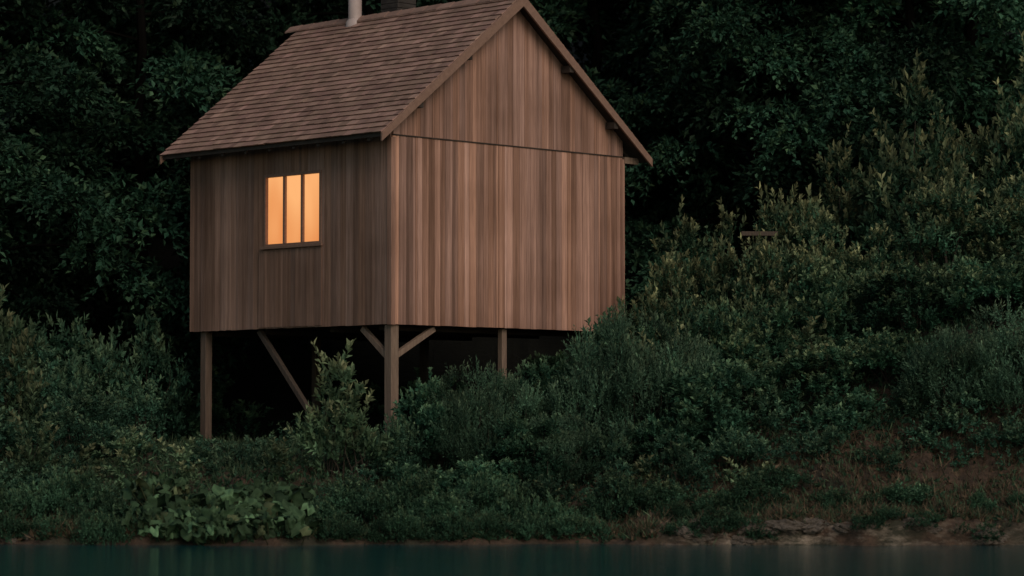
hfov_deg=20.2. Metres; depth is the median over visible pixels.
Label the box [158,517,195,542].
butterbur plant
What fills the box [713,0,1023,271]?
tree
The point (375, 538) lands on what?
plant
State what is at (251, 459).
shrub
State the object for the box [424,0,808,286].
tree
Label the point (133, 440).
weed
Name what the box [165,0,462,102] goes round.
tree
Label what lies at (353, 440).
weed
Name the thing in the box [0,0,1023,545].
ground
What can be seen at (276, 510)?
butterbur plant
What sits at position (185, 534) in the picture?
butterbur plant
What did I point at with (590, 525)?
plant
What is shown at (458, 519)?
plant
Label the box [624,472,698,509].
plant
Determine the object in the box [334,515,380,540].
plant
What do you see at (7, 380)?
shrub
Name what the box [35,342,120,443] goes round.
shrub
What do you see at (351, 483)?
shrub
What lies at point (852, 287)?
shrub
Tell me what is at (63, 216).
tree
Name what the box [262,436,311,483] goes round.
weed
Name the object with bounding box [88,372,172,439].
shrub
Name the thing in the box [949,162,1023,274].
shrub
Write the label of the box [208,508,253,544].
butterbur plant
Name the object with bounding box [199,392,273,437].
shrub
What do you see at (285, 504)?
butterbur plant
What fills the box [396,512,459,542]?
plant
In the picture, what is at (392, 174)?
cabin
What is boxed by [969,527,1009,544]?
rock
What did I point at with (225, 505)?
butterbur plant
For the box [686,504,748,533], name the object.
plant
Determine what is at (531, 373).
shrub
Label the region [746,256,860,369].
shrub
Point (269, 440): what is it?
plant
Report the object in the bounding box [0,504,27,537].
plant
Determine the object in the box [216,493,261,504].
butterbur plant
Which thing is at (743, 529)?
rock
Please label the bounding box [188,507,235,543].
butterbur plant
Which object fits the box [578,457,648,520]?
shrub
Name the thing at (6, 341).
weed
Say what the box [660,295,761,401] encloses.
shrub
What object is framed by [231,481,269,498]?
butterbur plant
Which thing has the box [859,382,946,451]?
shrub
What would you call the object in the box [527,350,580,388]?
shrub
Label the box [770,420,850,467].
shrub
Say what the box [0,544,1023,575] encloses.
water
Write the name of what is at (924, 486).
plant
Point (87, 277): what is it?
tree
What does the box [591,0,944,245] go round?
tree
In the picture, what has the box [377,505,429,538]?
plant
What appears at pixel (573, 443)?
shrub
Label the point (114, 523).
plant
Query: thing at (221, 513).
butterbur plant
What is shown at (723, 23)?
tree
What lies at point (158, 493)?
shrub
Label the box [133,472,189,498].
butterbur plant
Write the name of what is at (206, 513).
butterbur plant
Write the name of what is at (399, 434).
shrub
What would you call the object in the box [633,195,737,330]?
shrub
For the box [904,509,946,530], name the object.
plant
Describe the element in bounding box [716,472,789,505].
plant
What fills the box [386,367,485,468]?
shrub
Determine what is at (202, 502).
butterbur plant
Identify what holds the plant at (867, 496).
on the ground at (262, 380)
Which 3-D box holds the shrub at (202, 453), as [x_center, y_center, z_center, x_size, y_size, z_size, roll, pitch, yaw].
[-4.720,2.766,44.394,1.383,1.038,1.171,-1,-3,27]
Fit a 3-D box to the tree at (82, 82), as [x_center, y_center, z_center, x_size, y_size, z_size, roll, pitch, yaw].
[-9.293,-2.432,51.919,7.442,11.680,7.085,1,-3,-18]
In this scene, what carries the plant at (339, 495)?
on the ground at (262, 380)
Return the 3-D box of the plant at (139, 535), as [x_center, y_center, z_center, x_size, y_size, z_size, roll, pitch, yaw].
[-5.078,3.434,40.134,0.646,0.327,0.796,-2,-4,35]
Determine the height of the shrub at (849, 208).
4.392 m
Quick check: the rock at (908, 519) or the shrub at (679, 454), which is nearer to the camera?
the rock at (908, 519)
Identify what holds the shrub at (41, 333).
on the ground at (262, 380)
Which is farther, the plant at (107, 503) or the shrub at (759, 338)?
the shrub at (759, 338)
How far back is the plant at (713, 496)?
41.70 m
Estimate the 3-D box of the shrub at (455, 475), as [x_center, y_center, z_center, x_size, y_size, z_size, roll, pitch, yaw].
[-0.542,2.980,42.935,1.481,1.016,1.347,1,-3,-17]
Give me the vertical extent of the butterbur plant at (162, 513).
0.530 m
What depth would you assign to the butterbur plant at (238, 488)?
41.54 m
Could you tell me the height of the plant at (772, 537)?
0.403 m
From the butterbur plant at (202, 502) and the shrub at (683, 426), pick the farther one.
the shrub at (683, 426)
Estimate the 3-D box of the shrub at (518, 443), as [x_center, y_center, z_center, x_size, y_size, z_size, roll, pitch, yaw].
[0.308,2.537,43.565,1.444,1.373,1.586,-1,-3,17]
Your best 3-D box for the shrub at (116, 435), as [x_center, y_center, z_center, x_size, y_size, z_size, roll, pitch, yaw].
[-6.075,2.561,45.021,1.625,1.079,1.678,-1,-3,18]
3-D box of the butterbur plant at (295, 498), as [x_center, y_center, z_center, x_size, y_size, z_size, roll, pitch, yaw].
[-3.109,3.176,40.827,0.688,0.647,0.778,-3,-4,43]
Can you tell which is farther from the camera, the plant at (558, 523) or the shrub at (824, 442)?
the shrub at (824, 442)
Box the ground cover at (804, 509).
[0,297,1023,544]
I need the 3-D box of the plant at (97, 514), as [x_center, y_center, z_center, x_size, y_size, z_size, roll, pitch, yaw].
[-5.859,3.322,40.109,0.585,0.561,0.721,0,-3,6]
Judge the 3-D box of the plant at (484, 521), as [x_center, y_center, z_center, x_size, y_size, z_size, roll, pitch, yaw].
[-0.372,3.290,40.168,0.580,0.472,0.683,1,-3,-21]
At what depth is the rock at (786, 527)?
39.89 m
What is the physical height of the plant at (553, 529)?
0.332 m
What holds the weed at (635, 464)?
on the ground at (262, 380)
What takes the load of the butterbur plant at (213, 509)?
on the ground at (262, 380)
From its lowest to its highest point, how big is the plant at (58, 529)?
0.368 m
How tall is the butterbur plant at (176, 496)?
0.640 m
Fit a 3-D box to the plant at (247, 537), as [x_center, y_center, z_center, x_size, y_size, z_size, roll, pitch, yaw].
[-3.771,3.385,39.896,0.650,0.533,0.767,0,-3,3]
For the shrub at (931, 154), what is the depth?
49.62 m
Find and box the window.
[260,170,322,249]
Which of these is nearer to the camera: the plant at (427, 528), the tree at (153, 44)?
the plant at (427, 528)
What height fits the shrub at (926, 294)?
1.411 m
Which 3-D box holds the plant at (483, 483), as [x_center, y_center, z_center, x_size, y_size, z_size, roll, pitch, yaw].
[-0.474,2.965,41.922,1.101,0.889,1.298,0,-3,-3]
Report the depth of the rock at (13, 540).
40.13 m
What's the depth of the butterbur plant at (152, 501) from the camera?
40.67 m
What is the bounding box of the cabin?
[160,0,652,440]
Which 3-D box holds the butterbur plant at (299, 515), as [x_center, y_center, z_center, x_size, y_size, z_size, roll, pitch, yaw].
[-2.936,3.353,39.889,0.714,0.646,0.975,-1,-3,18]
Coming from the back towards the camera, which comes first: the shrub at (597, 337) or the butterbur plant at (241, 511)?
the shrub at (597, 337)
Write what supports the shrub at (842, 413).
on the ground at (262, 380)
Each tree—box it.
[0,0,163,338]
[0,0,199,442]
[0,0,263,258]
[0,0,322,417]
[0,0,380,168]
[72,0,443,241]
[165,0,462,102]
[376,0,719,205]
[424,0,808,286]
[551,0,974,186]
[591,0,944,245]
[614,0,909,304]
[713,0,1023,224]
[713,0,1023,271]
[739,0,1023,110]
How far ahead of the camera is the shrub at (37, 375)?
46.91 m
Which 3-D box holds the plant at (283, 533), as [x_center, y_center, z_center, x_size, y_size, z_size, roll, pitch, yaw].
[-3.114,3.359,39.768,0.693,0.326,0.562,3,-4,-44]
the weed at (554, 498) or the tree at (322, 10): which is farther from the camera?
the tree at (322, 10)
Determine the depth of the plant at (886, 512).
39.86 m
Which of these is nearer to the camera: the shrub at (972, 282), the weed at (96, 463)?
the weed at (96, 463)
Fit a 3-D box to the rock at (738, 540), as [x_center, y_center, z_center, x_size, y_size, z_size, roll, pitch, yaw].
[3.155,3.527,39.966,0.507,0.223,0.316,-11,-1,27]
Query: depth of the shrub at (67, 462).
43.16 m
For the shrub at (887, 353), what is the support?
on the ground at (262, 380)
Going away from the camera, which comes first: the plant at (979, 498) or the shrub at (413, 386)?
the plant at (979, 498)
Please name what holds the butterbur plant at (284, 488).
on the ground at (262, 380)
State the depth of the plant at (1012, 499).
41.12 m
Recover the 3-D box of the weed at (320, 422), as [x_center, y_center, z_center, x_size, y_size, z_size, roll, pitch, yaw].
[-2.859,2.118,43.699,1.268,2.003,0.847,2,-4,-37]
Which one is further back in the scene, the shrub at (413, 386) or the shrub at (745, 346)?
the shrub at (413, 386)
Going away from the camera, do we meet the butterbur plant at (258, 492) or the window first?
the butterbur plant at (258, 492)
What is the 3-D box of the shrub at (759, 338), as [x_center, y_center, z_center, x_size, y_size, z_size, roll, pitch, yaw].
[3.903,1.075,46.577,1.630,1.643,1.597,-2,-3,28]
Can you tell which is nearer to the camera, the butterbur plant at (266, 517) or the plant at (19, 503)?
the butterbur plant at (266, 517)
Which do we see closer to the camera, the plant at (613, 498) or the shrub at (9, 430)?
the plant at (613, 498)
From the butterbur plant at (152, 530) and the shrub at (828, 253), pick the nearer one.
the butterbur plant at (152, 530)
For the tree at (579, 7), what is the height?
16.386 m
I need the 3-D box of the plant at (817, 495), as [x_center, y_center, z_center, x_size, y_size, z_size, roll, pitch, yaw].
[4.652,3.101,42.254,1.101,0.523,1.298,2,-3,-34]
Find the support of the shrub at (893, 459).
on the ground at (262, 380)
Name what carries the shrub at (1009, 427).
on the ground at (262, 380)
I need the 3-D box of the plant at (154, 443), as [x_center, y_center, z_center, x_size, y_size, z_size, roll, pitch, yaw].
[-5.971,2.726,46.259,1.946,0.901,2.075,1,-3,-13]
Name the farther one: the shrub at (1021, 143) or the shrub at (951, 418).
the shrub at (1021, 143)
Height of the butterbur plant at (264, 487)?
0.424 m
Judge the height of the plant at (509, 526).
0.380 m
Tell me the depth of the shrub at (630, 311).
48.39 m
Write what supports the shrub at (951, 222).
on the ground at (262, 380)
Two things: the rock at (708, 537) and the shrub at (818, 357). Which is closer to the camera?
the rock at (708, 537)
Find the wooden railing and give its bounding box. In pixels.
[741,231,777,313]
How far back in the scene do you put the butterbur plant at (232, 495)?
40.58 m
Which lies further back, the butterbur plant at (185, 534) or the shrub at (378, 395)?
the shrub at (378, 395)
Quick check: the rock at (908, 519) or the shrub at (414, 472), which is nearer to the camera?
the rock at (908, 519)
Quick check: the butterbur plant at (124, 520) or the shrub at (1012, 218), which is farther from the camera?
the shrub at (1012, 218)
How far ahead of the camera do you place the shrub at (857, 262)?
47.97 m
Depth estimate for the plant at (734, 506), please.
41.47 m
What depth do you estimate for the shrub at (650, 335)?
47.38 m
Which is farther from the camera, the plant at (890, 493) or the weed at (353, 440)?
the weed at (353, 440)
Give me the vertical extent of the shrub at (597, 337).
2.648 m
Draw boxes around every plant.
[0,484,22,513]
[0,485,47,520]
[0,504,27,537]
[0,514,12,543]
[3,464,87,521]
[16,518,39,538]
[28,508,70,536]
[36,516,73,538]
[38,465,120,512]
[57,479,136,525]
[70,507,112,542]
[76,505,129,544]
[96,497,144,519]
[114,430,170,451]
[118,510,158,534]
[120,472,184,505]
[120,507,168,538]
[122,524,159,541]
[125,484,171,509]
[125,508,179,529]
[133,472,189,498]
[137,513,175,541]
[142,493,199,519]
[143,494,157,509]
[152,498,183,515]
[152,504,192,515]
[152,510,186,526]
[153,483,181,496]
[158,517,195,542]
[164,517,192,541]
[167,508,206,544]
[169,494,198,503]
[173,521,209,544]
[187,498,207,507]
[187,508,228,524]
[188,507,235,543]
[189,484,224,508]
[191,505,245,543]
[191,506,238,516]
[200,489,216,500]
[203,514,239,542]
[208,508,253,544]
[209,497,242,506]
[216,489,275,507]
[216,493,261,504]
[216,514,254,542]
[218,484,263,495]
[219,500,258,525]
[229,496,261,520]
[229,501,286,516]
[229,513,261,538]
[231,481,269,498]
[240,510,296,544]
[241,484,262,500]
[246,474,313,500]
[246,505,314,537]
[248,498,256,512]
[250,490,275,499]
[255,491,288,517]
[255,505,268,515]
[256,504,304,537]
[258,481,294,497]
[260,430,305,455]
[263,489,314,515]
[263,507,324,544]
[266,525,310,538]
[281,499,307,518]
[283,486,328,509]
[299,495,361,525]
[308,508,352,540]
[318,473,381,515]
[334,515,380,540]
[344,480,418,525]
[363,522,392,543]
[367,499,421,542]
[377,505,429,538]
[386,471,442,515]
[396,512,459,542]
[399,479,478,526]
[431,501,474,540]
[443,462,512,511]
[467,507,500,536]
[473,479,535,517]
[476,512,525,537]
[481,473,568,523]
[514,502,552,541]
[516,498,593,522]
[535,515,568,533]
[549,513,595,536]
[573,471,655,527]
[575,507,614,543]
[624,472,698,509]
[652,493,693,522]
[659,515,704,538]
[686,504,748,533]
[687,488,748,516]
[693,489,730,511]
[710,505,766,536]
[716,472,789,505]
[737,456,825,489]
[744,520,778,541]
[749,517,781,540]
[807,484,840,502]
[817,486,854,510]
[849,507,891,530]
[857,492,900,507]
[871,502,915,519]
[872,483,905,502]
[880,477,955,505]
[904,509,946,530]
[909,478,933,497]
[948,513,1005,541]
[958,488,1000,514]
[1006,490,1023,505]
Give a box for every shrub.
[0,310,53,433]
[0,347,63,450]
[0,404,45,459]
[0,457,32,495]
[1,337,77,444]
[1,450,83,493]
[7,396,110,466]
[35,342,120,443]
[36,383,138,446]
[38,310,146,442]
[65,475,125,504]
[78,418,170,470]
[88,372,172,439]
[101,305,192,442]
[132,491,193,504]
[141,361,234,436]
[175,434,238,474]
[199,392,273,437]
[209,432,272,461]
[218,443,295,472]
[267,395,348,429]
[270,406,350,446]
[315,463,385,516]
[321,381,409,419]
[331,424,419,481]
[372,412,435,478]
[381,461,455,496]
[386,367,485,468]
[398,367,469,420]
[420,355,513,466]
[425,487,486,516]
[437,454,519,500]
[470,374,538,415]
[474,369,547,463]
[478,411,579,488]
[512,356,604,424]
[516,472,582,515]
[522,408,604,488]
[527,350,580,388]
[539,325,645,461]
[555,419,647,492]
[556,306,642,424]
[563,298,704,462]
[571,311,659,412]
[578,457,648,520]
[612,296,671,355]
[626,244,712,350]
[626,331,732,430]
[628,392,722,470]
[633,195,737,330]
[633,428,715,499]
[638,357,763,456]
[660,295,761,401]
[686,425,778,480]
[688,198,776,320]
[705,305,800,394]
[708,369,818,459]
[711,328,801,410]
[712,232,801,383]
[738,181,835,343]
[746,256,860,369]
[761,340,868,408]
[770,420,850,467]
[779,193,867,337]
[789,120,896,298]
[790,386,891,444]
[798,263,897,345]
[823,327,934,389]
[830,438,918,474]
[833,218,922,338]
[844,48,981,322]
[850,259,971,336]
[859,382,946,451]
[885,324,1015,422]
[887,173,991,314]
[897,391,1012,467]
[922,254,1023,330]
[928,119,1018,277]
[946,293,1023,420]
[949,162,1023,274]
[955,30,1023,255]
[967,404,1023,465]
[975,233,1023,312]
[993,321,1023,401]
[1013,126,1023,248]
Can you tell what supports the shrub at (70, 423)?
on the ground at (262, 380)
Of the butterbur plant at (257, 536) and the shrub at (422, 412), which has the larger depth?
the shrub at (422, 412)
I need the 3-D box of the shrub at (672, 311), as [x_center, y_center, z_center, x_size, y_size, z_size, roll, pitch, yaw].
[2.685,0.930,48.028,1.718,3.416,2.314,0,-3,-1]
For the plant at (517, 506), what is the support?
on the ground at (262, 380)
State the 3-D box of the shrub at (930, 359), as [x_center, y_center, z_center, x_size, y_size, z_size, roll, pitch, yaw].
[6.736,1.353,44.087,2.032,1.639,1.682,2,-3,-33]
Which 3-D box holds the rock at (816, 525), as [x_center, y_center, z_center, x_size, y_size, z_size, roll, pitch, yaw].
[4.163,3.317,40.060,0.644,0.283,0.401,-13,-1,0]
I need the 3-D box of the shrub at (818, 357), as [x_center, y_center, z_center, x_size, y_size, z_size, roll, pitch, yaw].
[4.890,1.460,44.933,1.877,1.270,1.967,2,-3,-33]
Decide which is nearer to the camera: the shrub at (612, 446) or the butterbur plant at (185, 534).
the butterbur plant at (185, 534)
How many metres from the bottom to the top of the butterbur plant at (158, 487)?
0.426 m
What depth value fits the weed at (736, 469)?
42.78 m
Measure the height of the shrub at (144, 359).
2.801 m
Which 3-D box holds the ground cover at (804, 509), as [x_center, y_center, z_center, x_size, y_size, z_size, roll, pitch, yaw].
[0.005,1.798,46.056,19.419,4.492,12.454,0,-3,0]
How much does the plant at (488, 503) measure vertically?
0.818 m
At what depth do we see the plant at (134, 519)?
40.03 m
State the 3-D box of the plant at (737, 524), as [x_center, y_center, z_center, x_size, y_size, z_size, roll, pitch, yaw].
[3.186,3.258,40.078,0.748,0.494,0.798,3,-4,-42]
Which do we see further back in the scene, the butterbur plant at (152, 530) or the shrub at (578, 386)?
the shrub at (578, 386)
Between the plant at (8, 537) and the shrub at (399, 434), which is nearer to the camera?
the plant at (8, 537)
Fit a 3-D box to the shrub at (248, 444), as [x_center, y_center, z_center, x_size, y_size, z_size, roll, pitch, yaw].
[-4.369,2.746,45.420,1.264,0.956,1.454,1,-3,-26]
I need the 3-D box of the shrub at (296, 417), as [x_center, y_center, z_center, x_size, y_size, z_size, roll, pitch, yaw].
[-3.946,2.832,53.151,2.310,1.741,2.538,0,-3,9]
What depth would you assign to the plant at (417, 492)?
41.52 m
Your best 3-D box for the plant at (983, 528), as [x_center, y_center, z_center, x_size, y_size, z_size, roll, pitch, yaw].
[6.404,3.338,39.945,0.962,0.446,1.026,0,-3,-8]
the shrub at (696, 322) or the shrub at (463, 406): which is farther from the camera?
the shrub at (696, 322)
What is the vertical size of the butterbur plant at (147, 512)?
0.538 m
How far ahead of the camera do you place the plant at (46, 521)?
40.11 m
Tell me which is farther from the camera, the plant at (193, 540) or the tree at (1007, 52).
the tree at (1007, 52)
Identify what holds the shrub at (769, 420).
on the ground at (262, 380)
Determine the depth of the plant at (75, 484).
41.77 m
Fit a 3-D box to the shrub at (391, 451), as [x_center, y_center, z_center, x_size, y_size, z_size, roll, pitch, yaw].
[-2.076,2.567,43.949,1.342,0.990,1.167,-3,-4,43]
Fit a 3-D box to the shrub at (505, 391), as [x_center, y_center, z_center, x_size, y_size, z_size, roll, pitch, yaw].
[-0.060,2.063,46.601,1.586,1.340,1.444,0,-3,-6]
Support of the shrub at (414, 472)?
on the ground at (262, 380)
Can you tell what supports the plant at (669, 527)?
on the ground at (262, 380)
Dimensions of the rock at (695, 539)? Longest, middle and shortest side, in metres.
0.561 x 0.354 x 0.259 m
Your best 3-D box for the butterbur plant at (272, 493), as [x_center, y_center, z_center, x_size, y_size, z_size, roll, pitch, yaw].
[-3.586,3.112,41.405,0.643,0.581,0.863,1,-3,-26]
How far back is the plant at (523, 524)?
40.29 m
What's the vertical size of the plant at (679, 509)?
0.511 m
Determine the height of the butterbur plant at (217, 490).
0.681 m
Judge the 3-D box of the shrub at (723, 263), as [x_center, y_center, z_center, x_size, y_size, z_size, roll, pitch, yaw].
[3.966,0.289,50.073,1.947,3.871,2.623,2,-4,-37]
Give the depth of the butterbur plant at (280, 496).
40.57 m
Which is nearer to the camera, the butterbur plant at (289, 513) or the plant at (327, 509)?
the butterbur plant at (289, 513)
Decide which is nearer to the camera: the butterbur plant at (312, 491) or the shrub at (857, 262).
the butterbur plant at (312, 491)
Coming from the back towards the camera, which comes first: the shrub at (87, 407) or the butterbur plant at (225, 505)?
the shrub at (87, 407)
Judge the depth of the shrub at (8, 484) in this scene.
43.00 m
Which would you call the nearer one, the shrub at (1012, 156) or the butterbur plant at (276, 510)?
the butterbur plant at (276, 510)
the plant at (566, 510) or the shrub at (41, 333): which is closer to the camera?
the plant at (566, 510)
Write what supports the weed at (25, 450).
on the ground at (262, 380)
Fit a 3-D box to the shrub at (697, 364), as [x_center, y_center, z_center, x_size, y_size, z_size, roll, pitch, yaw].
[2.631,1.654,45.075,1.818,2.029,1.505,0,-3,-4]
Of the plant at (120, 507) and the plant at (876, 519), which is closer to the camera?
the plant at (876, 519)
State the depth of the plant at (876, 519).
39.65 m
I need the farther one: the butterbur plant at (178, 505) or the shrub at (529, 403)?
the shrub at (529, 403)
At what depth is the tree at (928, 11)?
60.89 m
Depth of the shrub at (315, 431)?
47.30 m
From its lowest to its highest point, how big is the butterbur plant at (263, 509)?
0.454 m
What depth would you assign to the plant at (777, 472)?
42.20 m
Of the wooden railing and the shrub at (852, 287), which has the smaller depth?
the shrub at (852, 287)
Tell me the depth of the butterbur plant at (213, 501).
40.83 m
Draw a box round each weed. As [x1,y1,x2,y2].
[0,283,49,431]
[0,328,51,445]
[0,404,60,488]
[65,442,114,491]
[90,425,152,491]
[157,436,214,500]
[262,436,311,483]
[278,363,351,476]
[302,338,394,480]
[328,382,397,481]
[531,480,575,508]
[613,454,672,500]
[638,324,686,356]
[721,456,769,484]
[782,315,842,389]
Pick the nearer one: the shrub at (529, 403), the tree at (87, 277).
the shrub at (529, 403)
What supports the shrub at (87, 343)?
on the ground at (262, 380)
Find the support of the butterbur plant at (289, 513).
on the ground at (262, 380)
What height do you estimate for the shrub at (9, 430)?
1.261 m
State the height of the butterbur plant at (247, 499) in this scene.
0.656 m
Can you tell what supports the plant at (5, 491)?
on the ground at (262, 380)
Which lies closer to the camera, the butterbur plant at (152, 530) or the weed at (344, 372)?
the butterbur plant at (152, 530)
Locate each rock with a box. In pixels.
[0,538,17,543]
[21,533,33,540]
[673,526,706,544]
[694,524,717,540]
[730,535,755,544]
[735,523,769,539]
[758,522,782,535]
[764,519,804,534]
[801,517,833,534]
[833,523,850,533]
[902,517,926,530]
[926,522,943,533]
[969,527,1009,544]
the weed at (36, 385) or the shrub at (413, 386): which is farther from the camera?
the shrub at (413, 386)
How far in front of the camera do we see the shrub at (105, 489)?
41.92 m
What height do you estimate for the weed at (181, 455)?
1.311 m
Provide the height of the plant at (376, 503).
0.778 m
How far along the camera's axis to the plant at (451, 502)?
40.86 m
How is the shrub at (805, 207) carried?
on the ground at (262, 380)
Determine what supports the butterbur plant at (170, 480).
on the ground at (262, 380)
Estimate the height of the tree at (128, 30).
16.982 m
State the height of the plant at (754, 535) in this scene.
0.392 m
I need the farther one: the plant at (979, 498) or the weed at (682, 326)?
the weed at (682, 326)
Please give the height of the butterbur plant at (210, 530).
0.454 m
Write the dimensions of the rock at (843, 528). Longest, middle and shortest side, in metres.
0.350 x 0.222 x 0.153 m
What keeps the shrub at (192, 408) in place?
on the ground at (262, 380)
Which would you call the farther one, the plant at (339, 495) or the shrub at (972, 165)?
the shrub at (972, 165)
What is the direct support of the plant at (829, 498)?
on the ground at (262, 380)
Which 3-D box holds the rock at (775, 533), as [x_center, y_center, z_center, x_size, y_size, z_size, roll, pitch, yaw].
[3.594,3.355,40.030,0.532,0.234,0.332,-3,-1,10]
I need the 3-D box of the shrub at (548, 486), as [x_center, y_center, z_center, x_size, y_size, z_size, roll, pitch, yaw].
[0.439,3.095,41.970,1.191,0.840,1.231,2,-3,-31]
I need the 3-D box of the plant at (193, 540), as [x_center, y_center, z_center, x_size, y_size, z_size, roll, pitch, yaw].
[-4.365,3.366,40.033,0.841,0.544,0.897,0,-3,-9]
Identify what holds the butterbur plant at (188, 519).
on the ground at (262, 380)
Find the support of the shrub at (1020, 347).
on the ground at (262, 380)
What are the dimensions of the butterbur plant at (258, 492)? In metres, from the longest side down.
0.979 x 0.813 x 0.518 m
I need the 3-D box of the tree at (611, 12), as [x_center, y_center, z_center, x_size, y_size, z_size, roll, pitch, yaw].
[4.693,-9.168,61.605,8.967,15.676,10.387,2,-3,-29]
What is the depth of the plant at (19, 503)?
41.41 m
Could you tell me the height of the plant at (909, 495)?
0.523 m
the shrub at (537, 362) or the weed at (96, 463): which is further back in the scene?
the shrub at (537, 362)
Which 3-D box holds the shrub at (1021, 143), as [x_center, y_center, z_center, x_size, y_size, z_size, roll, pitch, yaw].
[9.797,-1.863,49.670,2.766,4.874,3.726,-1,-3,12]
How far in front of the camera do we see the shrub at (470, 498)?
41.44 m
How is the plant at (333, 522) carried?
on the ground at (262, 380)
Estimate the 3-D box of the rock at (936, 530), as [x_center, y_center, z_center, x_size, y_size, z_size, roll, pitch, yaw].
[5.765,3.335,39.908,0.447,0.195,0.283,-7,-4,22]
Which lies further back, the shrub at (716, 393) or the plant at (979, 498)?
the shrub at (716, 393)
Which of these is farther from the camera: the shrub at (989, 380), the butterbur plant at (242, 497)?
the shrub at (989, 380)
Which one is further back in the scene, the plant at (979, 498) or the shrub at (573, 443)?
the shrub at (573, 443)
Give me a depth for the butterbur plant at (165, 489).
41.25 m
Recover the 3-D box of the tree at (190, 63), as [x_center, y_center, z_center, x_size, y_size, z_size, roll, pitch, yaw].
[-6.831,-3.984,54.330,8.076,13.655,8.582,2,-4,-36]
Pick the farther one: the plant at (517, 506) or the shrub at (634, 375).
the shrub at (634, 375)
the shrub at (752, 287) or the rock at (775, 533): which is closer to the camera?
the rock at (775, 533)
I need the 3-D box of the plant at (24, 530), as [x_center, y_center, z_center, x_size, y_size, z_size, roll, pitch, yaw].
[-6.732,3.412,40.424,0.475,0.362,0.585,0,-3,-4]
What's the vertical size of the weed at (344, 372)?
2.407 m

